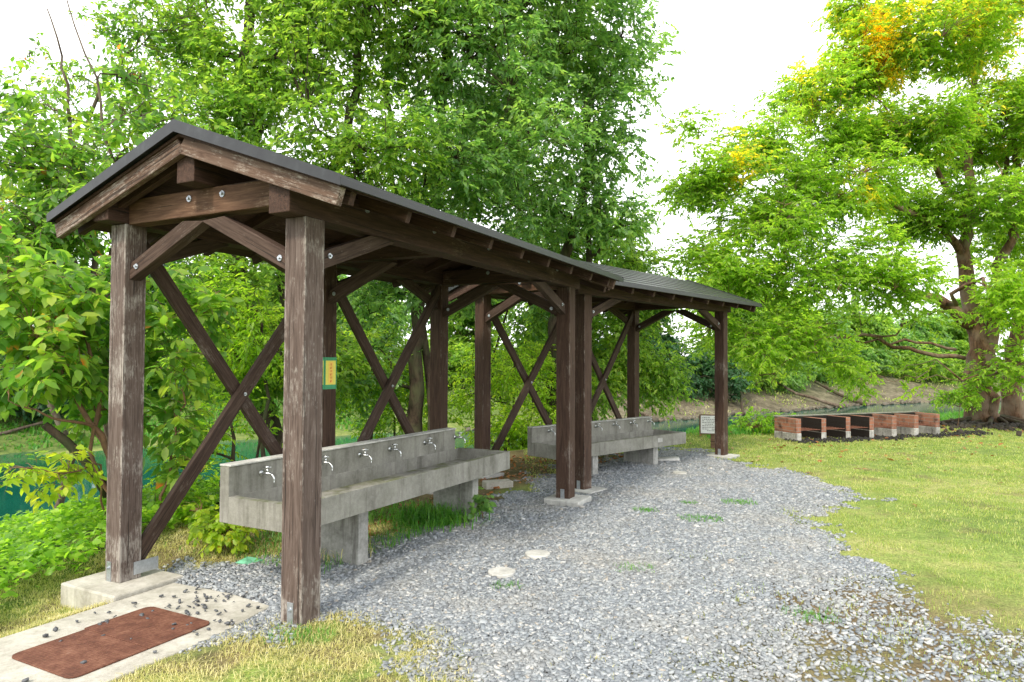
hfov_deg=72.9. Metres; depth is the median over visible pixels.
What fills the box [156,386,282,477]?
bush
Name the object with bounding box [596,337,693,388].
riverside bush
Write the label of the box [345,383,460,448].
bush
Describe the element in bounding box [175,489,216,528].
leafy plant
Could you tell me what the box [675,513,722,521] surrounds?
grass tuft
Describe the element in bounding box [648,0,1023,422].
cherry tree
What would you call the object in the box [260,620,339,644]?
grass tuft
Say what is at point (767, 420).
leafy weed
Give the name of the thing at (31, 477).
branch
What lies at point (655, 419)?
shore stones
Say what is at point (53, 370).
shrub
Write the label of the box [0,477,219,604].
ground cover
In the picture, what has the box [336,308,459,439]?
bush
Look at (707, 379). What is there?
riverside bush
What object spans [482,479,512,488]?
concrete block
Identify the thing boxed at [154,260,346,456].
bush
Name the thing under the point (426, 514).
grass clump
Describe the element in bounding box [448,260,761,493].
timber shelter
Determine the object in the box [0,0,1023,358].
sky
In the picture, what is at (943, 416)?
bank grass
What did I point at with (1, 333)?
riverside tree
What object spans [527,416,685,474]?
wash trough
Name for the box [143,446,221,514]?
bush
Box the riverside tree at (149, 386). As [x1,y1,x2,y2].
[70,261,206,398]
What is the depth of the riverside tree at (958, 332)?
55.64 m
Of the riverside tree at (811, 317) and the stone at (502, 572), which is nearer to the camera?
the stone at (502, 572)
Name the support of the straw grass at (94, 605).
on the ground at (926, 580)
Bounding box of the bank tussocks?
[397,372,1002,427]
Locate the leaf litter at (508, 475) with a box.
[179,453,622,544]
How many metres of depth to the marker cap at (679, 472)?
9.24 m
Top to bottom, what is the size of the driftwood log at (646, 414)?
1.276 m
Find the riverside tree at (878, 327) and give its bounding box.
[833,297,901,375]
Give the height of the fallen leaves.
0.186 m
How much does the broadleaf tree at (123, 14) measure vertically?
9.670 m
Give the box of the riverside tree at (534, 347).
[499,304,600,376]
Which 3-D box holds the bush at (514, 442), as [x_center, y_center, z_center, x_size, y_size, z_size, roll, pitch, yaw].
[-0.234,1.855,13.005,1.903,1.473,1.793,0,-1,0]
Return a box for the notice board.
[699,414,714,448]
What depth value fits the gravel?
4.50 m
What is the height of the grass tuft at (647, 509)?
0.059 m
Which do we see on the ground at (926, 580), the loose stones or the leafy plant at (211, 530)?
the leafy plant at (211, 530)
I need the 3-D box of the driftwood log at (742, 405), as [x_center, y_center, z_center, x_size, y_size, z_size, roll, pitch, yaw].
[11.991,3.101,36.192,0.171,1.326,3.676,0,-1,16]
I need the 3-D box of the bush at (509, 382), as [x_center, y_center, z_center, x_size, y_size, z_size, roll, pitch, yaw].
[-0.103,1.212,13.869,3.389,3.309,2.553,0,-1,21]
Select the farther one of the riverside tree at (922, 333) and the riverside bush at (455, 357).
the riverside tree at (922, 333)
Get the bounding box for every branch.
[0,444,106,519]
[41,422,106,497]
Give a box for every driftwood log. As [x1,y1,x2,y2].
[0,421,42,434]
[617,392,662,421]
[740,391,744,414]
[777,382,843,407]
[807,377,866,405]
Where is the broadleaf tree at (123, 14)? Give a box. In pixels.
[0,0,238,508]
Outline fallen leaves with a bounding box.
[689,424,1023,506]
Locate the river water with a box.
[0,401,1000,531]
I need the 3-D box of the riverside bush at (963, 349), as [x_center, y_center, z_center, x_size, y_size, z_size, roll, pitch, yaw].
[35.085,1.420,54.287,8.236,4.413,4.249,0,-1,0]
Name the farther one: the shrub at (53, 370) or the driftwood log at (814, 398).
the driftwood log at (814, 398)
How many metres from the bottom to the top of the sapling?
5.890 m
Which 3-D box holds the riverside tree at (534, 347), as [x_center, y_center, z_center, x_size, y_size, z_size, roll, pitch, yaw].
[2.321,-0.570,36.960,7.162,7.107,6.122,0,-1,20]
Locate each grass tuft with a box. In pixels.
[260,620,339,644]
[491,579,521,588]
[615,562,654,572]
[633,506,658,512]
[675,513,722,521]
[721,498,758,504]
[782,604,839,623]
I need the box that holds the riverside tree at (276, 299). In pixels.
[199,269,283,347]
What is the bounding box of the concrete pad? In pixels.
[658,457,679,461]
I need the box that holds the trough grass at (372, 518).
[164,499,453,573]
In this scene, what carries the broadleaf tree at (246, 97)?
on the ground at (926, 580)
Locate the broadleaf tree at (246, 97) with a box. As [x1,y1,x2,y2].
[118,0,506,448]
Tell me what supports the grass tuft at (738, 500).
on the gravel
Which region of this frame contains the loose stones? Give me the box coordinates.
[21,586,263,681]
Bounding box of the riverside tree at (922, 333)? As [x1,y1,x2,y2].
[866,309,958,360]
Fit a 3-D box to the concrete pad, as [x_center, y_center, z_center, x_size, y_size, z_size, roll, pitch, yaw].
[2.354,1.838,10.480,0.423,0.150,0.233,0,-1,-6]
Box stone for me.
[236,556,262,564]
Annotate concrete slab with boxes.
[0,583,268,681]
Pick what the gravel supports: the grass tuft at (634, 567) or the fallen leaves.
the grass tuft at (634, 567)
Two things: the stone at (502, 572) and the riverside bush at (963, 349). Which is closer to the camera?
the stone at (502, 572)
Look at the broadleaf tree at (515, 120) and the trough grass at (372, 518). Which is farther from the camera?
the broadleaf tree at (515, 120)
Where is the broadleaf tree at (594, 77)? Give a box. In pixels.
[433,0,686,420]
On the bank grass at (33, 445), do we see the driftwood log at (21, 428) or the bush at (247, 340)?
the driftwood log at (21, 428)
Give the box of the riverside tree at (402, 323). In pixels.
[336,274,411,359]
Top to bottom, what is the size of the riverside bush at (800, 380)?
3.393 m
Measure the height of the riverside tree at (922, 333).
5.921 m
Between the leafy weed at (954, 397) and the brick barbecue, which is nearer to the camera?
the brick barbecue
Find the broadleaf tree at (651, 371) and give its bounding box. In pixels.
[491,196,704,425]
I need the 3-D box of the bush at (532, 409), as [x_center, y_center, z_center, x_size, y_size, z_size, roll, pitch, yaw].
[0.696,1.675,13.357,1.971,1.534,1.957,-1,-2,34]
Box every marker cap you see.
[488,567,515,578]
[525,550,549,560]
[673,471,686,474]
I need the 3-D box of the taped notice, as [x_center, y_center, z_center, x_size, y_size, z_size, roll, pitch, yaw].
[-1.716,0.294,6.343,0.111,0.290,0.223,-4,-5,72]
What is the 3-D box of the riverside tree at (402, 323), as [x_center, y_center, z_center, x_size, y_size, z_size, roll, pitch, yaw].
[-7.189,-0.301,32.223,5.899,6.523,5.175,1,-2,-33]
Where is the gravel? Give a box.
[156,447,1023,681]
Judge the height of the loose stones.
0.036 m
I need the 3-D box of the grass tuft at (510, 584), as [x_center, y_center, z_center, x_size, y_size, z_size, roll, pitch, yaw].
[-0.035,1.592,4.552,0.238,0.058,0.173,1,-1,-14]
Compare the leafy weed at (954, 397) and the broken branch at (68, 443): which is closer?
the broken branch at (68, 443)
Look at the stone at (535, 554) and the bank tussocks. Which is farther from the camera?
the bank tussocks
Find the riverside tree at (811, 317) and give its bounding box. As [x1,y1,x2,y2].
[734,289,827,365]
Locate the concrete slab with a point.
(12, 670)
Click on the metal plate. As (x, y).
(68, 654)
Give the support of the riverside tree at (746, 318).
on the ground at (926, 580)
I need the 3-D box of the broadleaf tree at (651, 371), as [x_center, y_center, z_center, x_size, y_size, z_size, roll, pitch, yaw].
[1.732,0.234,15.611,5.307,7.104,3.970,0,-1,0]
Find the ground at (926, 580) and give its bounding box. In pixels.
[0,374,1023,681]
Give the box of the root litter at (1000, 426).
[940,418,1023,435]
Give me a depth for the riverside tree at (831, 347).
47.07 m
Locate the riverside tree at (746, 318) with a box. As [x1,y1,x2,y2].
[680,266,780,379]
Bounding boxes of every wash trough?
[219,428,509,565]
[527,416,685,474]
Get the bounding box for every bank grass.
[0,381,385,450]
[670,410,999,439]
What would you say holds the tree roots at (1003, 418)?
on the ground at (926, 580)
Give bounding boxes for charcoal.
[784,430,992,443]
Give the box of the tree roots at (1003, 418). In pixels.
[940,414,1023,428]
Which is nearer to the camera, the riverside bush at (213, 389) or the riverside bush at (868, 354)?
the riverside bush at (213, 389)
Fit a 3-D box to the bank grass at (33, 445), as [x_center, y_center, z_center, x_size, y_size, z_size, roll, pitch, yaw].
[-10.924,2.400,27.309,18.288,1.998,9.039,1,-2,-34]
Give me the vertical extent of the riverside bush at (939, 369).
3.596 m
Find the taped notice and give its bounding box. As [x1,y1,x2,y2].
[323,357,336,388]
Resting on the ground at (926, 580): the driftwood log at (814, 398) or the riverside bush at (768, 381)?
the riverside bush at (768, 381)
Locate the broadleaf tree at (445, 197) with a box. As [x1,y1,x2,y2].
[397,99,565,448]
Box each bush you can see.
[0,354,86,423]
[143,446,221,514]
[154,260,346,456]
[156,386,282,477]
[163,345,274,396]
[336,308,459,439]
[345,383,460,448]
[373,332,492,389]
[448,318,597,449]
[462,400,538,450]
[490,390,555,450]
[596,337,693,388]
[666,344,755,400]
[728,363,791,396]
[761,354,827,394]
[798,342,855,381]
[844,343,905,375]
[884,340,965,383]
[929,332,1002,381]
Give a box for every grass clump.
[321,539,388,561]
[378,498,492,532]
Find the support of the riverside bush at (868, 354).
on the ground at (926, 580)
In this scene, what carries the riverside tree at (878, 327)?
on the ground at (926, 580)
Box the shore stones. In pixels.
[465,398,1000,430]
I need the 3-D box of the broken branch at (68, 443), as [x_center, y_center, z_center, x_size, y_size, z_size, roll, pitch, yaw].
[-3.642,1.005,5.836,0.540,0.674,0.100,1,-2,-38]
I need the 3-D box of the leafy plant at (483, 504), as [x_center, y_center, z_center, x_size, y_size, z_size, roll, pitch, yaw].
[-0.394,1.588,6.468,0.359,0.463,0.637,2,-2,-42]
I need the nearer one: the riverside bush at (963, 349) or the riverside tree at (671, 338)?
the riverside tree at (671, 338)
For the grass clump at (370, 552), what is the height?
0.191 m
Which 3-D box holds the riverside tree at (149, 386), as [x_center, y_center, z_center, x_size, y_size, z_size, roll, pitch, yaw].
[-14.508,-0.625,26.629,6.423,6.527,4.665,0,-1,0]
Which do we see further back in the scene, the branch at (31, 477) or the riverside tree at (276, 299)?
the riverside tree at (276, 299)
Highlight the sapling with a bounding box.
[0,0,237,467]
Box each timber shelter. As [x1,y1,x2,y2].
[46,119,623,627]
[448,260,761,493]
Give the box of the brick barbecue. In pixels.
[774,411,939,440]
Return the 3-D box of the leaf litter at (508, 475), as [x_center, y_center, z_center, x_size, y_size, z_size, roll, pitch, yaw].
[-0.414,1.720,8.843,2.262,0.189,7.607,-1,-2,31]
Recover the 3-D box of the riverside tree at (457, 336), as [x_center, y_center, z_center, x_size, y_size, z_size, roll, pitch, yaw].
[-2.255,-0.540,34.115,5.633,7.680,5.740,0,-2,29]
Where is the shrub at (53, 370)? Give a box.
[0,216,247,505]
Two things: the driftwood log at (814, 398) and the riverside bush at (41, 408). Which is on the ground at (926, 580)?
the riverside bush at (41, 408)
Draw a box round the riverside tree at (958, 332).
[927,297,989,354]
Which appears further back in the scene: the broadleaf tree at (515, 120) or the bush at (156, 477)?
the broadleaf tree at (515, 120)
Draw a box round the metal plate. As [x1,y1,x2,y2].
[12,607,209,678]
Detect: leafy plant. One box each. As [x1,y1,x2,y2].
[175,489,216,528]
[186,505,263,558]
[448,486,496,520]
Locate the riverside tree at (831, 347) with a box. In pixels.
[801,301,858,384]
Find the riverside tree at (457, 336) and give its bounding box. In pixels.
[406,291,519,386]
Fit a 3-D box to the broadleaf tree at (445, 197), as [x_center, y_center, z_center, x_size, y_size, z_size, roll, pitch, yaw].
[-0.639,-0.881,14.677,3.353,8.770,3.327,-1,-2,39]
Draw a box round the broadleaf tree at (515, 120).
[336,0,626,436]
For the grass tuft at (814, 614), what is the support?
on the gravel
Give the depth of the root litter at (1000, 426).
15.47 m
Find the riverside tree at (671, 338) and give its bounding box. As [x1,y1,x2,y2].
[610,313,688,361]
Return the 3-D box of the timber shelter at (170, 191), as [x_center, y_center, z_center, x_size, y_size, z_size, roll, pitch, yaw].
[-0.974,0.390,6.041,2.558,3.300,4.478,0,-2,28]
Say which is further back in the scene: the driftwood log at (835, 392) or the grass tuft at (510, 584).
the driftwood log at (835, 392)
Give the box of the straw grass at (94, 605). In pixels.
[0,520,615,681]
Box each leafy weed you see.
[728,406,782,435]
[925,380,984,425]
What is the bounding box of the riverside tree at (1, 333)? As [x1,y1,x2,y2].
[0,310,33,362]
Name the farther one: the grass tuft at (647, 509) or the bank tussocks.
the bank tussocks
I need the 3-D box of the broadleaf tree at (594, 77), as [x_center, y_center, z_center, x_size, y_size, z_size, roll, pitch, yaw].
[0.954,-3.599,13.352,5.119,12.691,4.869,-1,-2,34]
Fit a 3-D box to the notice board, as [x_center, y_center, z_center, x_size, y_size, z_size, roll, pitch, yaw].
[3.464,1.662,11.993,0.440,0.785,0.084,0,-1,14]
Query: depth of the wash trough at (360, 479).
5.24 m
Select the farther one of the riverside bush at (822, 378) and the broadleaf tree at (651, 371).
the riverside bush at (822, 378)

